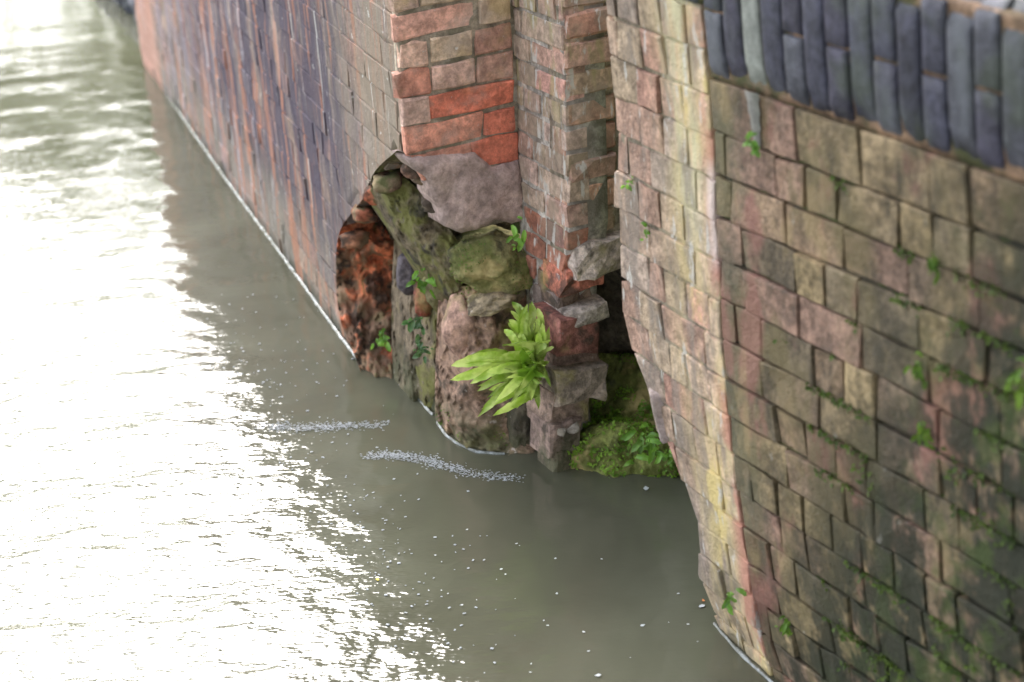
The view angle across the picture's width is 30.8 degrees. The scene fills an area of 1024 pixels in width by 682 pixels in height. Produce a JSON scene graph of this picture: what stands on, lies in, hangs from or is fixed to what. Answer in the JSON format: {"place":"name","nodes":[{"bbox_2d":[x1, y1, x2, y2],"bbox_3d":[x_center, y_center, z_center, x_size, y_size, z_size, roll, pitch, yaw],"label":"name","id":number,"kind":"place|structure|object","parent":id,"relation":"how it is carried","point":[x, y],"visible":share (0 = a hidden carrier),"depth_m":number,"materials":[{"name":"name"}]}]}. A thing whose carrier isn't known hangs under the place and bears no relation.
{"place":"outdoors","nodes":[
{"label":"outdoors","id":0,"kind":"place"},
{"bbox_2d":[0,0,778,681],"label":"water","id":1,"kind":"structure","parent":0,"point":[148,532],"depth_m":4.22,"materials":[{"name":"grey liquid"}]},
{"bbox_2d":[166,96,355,358],"bbox_3d":[-0.902,-0.473,6.203,0.020,0.004,3.073,-11,24,-16],"label":"scum line","id":2,"kind":"object","parent":1,"relation":"on","point":[324,314],"visible":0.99,"depth_m":5.74,"materials":[{"name":"white liquid"}]},
{"bbox_2d":[254,420,388,434],"bbox_3d":[-0.459,0.207,4.506,0.341,0.001,0.091,-4,23,2],"label":"foam","id":3,"kind":"object","parent":1,"relation":"on","point":[322,426],"visible":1,"depth_m":4.51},
{"bbox_2d":[167,294,514,676],"bbox_3d":[-0.474,0.242,4.426,0.435,0.001,2.202,-11,24,-16],"label":"foam","id":4,"kind":"object","parent":1,"relation":"on","point":[353,511],"visible":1,"depth_m":4.03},
{"bbox_2d":[209,349,487,575],"bbox_3d":[-0.404,0.230,4.442,0.474,0.001,1.486,-14,25,-22],"label":"foam","id":5,"kind":"object","parent":1,"relation":"on","point":[364,489],"visible":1,"depth_m":4.22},
{"bbox_2d":[417,398,433,414],"bbox_3d":[-0.227,0.147,4.606,0.012,0.004,0.190,-12,24,-17],"label":"scum line","id":6,"kind":"object","parent":1,"relation":"on","point":[426,408],"visible":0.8,"depth_m":4.56,"materials":[{"name":"white liquid"}]},
{"bbox_2d":[361,449,523,482],"bbox_3d":[-0.157,0.285,4.267,0.432,0.001,0.091,9,26,29],"label":"foam","id":7,"kind":"object","parent":1,"relation":"on","point":[415,455],"visible":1,"depth_m":4.29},
{"bbox_2d":[436,421,504,454],"bbox_3d":[-0.114,0.234,4.378,0.046,0.004,0.258,-21,28,-35],"label":"scum line","id":8,"kind":"object","parent":1,"relation":"on","point":[461,445],"visible":1,"depth_m":4.33,"materials":[{"name":"white liquid"}]},
{"bbox_2d":[435,285,534,454],"bbox_3d":[-0.062,0.117,4.404,0.267,0.583,0.362,-4,23,0],"label":"boulder","id":9,"kind":"object","parent":1,"relation":"in","point":[462,402],"visible":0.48,"depth_m":4.32,"materials":[{"name":"stone"}]},
{"bbox_2d":[441,293,477,358],"bbox_3d":[-0.117,-0.039,4.293,0.097,0.150,0.099,-4,23,0],"label":"stone","id":10,"kind":"object","parent":9,"relation":"on","point":[458,327],"visible":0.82,"depth_m":4.26,"materials":[{"name":"brown stone"}]},
{"bbox_2d":[434,287,506,445],"bbox_3d":[-0.075,0.121,4.309,0.335,0.519,0.153,6,25,23],"label":"moss","id":11,"kind":"object","parent":9,"relation":"on","point":[440,423],"visible":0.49,"depth_m":4.37,"materials":[{"name":"green plant"}]},
{"bbox_2d":[467,290,525,316],"bbox_3d":[-0.035,-0.104,4.257,0.139,0.061,0.170,-4,23,0],"label":"stone","id":12,"kind":"object","parent":9,"relation":"on","point":[484,304],"visible":0.62,"depth_m":4.20,"materials":[{"name":"grey stone"}]},
{"bbox_2d":[447,225,532,294],"bbox_3d":[-0.050,-0.190,4.258,0.206,0.152,0.220,-4,23,0],"label":"boulder","id":13,"kind":"object","parent":12,"relation":"on","point":[495,271],"visible":0.83,"depth_m":4.18,"materials":[{"name":"stone"}]},
{"bbox_2d":[449,233,532,294],"bbox_3d":[-0.049,-0.191,4.248,0.214,0.151,0.182,-4,23,0],"label":"moss","id":14,"kind":"object","parent":13,"relation":"on","point":[482,262],"visible":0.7,"depth_m":4.18,"materials":[{"name":"green plant"}]},
{"bbox_2d":[505,395,530,447],"bbox_3d":[0.027,0.176,4.335,0.100,0.202,0.148,-4,23,0],"label":"stone","id":15,"kind":"object","parent":1,"relation":"in","point":[518,422],"visible":0.37,"depth_m":4.28,"materials":[{"name":"grey stone"}]},
{"bbox_2d":[713,622,773,681],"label":"scum line","id":16,"kind":"object","parent":1,"relation":"on","point":[744,656],"visible":1,"depth_m":3.45,"materials":[{"name":"white liquid"}]},
{"bbox_2d":[606,0,1023,681],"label":"bridge abutment","id":17,"kind":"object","parent":1,"relation":"in","point":[904,118],"visible":0.98,"depth_m":2.82,"materials":[{"name":"brick"}]},
{"bbox_2d":[620,176,633,190],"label":"fern","id":18,"kind":"object","parent":17,"relation":"attached to","point":[628,186],"visible":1,"depth_m":3.29,"materials":[{"name":"green plant"}]},
{"bbox_2d":[640,222,649,240],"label":"fern","id":19,"kind":"object","parent":17,"relation":"attached to","point":[644,224],"visible":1,"depth_m":3.27,"materials":[{"name":"green plant"}]},
{"bbox_2d":[648,388,667,443],"bbox_3d":[0.289,0.127,3.466,0.066,0.115,0.087,-4,23,0],"label":"stone","id":20,"kind":"object","parent":17,"relation":"on","point":[656,402],"visible":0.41,"depth_m":3.43,"materials":[{"name":"stone"}]},
{"bbox_2d":[722,588,746,614],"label":"fern","id":21,"kind":"object","parent":17,"relation":"attached to","point":[726,603],"visible":1,"depth_m":3.33,"materials":[{"name":"green plant"}]},
{"bbox_2d":[743,131,759,157],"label":"fern","id":22,"kind":"object","parent":17,"relation":"attached to","point":[754,146],"visible":1,"depth_m":2.81,"materials":[{"name":"green plant"}]},
{"bbox_2d":[774,615,792,636],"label":"leaf tuft","id":23,"kind":"object","parent":17,"relation":"attached to","point":[785,628],"visible":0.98,"depth_m":3.22,"materials":[{"name":"green plant"}]},
{"bbox_2d":[772,174,1020,681],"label":"moss","id":24,"kind":"object","parent":17,"relation":"attached to","point":[971,382],"visible":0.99,"depth_m":2.68,"materials":[{"name":"green plant"}]},
{"bbox_2d":[903,351,927,390],"bbox_3d":[0.578,0.042,2.653,0.034,0.057,0.019,7,25,25],"label":"leaf tuft","id":25,"kind":"object","parent":17,"relation":"attached to","point":[917,370],"visible":1,"depth_m":2.65,"materials":[{"name":"green plant"}]},
{"bbox_2d":[910,421,934,449],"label":"leaf tuft","id":26,"kind":"object","parent":17,"relation":"attached to","point":[922,432],"visible":1,"depth_m":2.68,"materials":[{"name":"green plant"}]},
{"bbox_2d":[927,253,943,284],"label":"leaf tuft","id":27,"kind":"object","parent":17,"relation":"attached to","point":[932,265],"visible":1,"depth_m":2.55,"materials":[{"name":"green plant"}]},
{"bbox_2d":[1002,356,1023,410],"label":"leaf tuft","id":28,"kind":"object","parent":17,"relation":"attached to","point":[1019,394],"visible":1,"depth_m":2.46,"materials":[{"name":"green plant"}]},
{"bbox_2d":[511,222,519,232],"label":"raised bank","id":29,"kind":"structure","parent":0,"point":[517,224],"depth_m":5.08,"materials":[{"name":"green plant"}]},
{"bbox_2d":[135,0,510,408],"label":"wing wall","id":30,"kind":"structure","parent":29,"relation":"on","point":[288,110],"depth_m":5.02,"materials":[{"name":"brick"}]},
{"bbox_2d":[371,328,390,351],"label":"fern","id":31,"kind":"object","parent":30,"relation":"attached to","point":[384,338],"visible":1,"depth_m":4.74,"materials":[{"name":"green plant"}]},
{"bbox_2d":[401,317,424,334],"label":"ivy sprig","id":32,"kind":"object","parent":30,"relation":"attached to","point":[412,324],"visible":1,"depth_m":4.40,"materials":[{"name":"green plant"}]},
{"bbox_2d":[391,239,435,411],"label":"rubble column","id":33,"kind":"structure","parent":30,"relation":"attached to","point":[405,363],"depth_m":4.65,"materials":[{"name":"stone"}]},
{"bbox_2d":[396,253,419,294],"bbox_3d":[-0.252,-0.172,4.580,0.071,0.102,0.124,-4,23,0],"label":"stone","id":34,"kind":"object","parent":33,"relation":"on","point":[404,271],"visible":0.53,"depth_m":4.53,"materials":[{"name":"grey stone"}]},
{"bbox_2d":[413,281,432,316],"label":"stone","id":35,"kind":"object","parent":33,"relation":"on","point":[423,307],"visible":0.58,"depth_m":4.48,"materials":[{"name":"brown stone"}]},
{"bbox_2d":[412,334,433,363],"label":"ivy sprig","id":36,"kind":"object","parent":30,"relation":"attached to","point":[421,348],"visible":1,"depth_m":4.41,"materials":[{"name":"green plant"}]},
{"bbox_2d":[370,0,522,300],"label":"recess wall","id":37,"kind":"structure","parent":30,"relation":"attached to","point":[454,79],"depth_m":4.06,"materials":[{"name":"brick"}]},
{"bbox_2d":[406,268,436,298],"bbox_3d":[-0.204,-0.151,4.341,0.091,0.114,0.039,-11,24,-16],"label":"fern","id":38,"kind":"object","parent":37,"relation":"attached to","point":[421,284],"visible":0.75,"depth_m":4.34,"materials":[{"name":"green plant"}]},
{"bbox_2d":[422,277,443,312],"bbox_3d":[-0.167,-0.118,4.409,0.090,0.119,0.125,-4,23,0],"label":"stone","id":39,"kind":"object","parent":37,"relation":"on","point":[431,300],"visible":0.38,"depth_m":4.36,"materials":[{"name":"stone"}]},
{"bbox_2d":[511,0,636,471],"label":"brick pier","id":40,"kind":"structure","parent":29,"relation":"on","point":[568,140],"depth_m":4.04,"materials":[{"name":"brick"}]},
{"bbox_2d":[451,302,553,416],"bbox_3d":[0.011,0.056,4.050,0.263,0.210,0.224,-22,29,-36],"label":"fern","id":41,"kind":"object","parent":40,"relation":"attached to","point":[517,372],"visible":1,"depth_m":4.06,"materials":[{"name":"green plant"}]},
{"bbox_2d":[506,216,526,251],"bbox_3d":[0.009,-0.234,4.075,0.047,0.084,0.028,-4,23,0],"label":"fern","id":42,"kind":"object","parent":40,"relation":"attached to","point":[519,241],"visible":1,"depth_m":4.08,"materials":[{"name":"green plant"}]},
{"bbox_2d":[557,428,565,436],"bbox_3d":[0.109,0.199,4.162,0.027,0.025,0.029,-4,23,0],"label":"mortar lump","id":43,"kind":"object","parent":40,"relation":"attached to","point":[561,431],"visible":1,"depth_m":4.15,"materials":[{"name":"stone"}]},
{"bbox_2d":[566,422,579,433],"bbox_3d":[0.136,0.193,4.171,0.032,0.028,0.029,-4,23,0],"label":"mortar lump","id":44,"kind":"object","parent":40,"relation":"attached to","point":[574,428],"visible":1,"depth_m":4.16,"materials":[{"name":"concrete"}]},
{"bbox_2d":[571,353,677,477],"bbox_3d":[0.251,0.221,4.323,0.264,0.371,0.444,-4,23,0],"label":"mossy ledge","id":45,"kind":"object","parent":29,"relation":"on","point":[623,374],"visible":0.44,"depth_m":4.20,"materials":[{"name":"plant"}]},
{"bbox_2d":[567,386,679,477],"bbox_3d":[0.248,0.189,4.257,0.256,0.155,0.349,-4,23,0],"label":"moss","id":46,"kind":"object","parent":45,"relation":"on","point":[614,419],"visible":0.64,"depth_m":4.18,"materials":[{"name":"green plant"}]},
{"bbox_2d":[610,352,640,369],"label":"moss","id":47,"kind":"object","parent":45,"relation":"on","point":[620,361],"visible":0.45,"depth_m":4.32,"materials":[{"name":"green plant"}]},
{"bbox_2d":[620,422,667,466],"bbox_3d":[0.287,0.225,4.050,0.102,0.109,0.046,-4,23,0],"label":"leafy plant","id":48,"kind":"object","parent":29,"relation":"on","point":[640,447],"visible":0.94,"depth_m":4.04,"materials":[{"name":"green plant"}]},
{"bbox_2d":[652,447,673,464],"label":"leafy plant","id":49,"kind":"object","parent":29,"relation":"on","point":[660,456],"visible":0.88,"depth_m":4.00,"materials":[{"name":"green plant"}]},
{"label":"far bank","id":50,"kind":"structure","parent":0,"visible":0},
{"bbox_2d":[116,0,135,19],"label":"bank edging","id":51,"kind":"object","parent":50,"relation":"on","point":[129,6],"visible":0.13,"depth_m":9.08,"materials":[{"name":"grey stone"}]}
]}

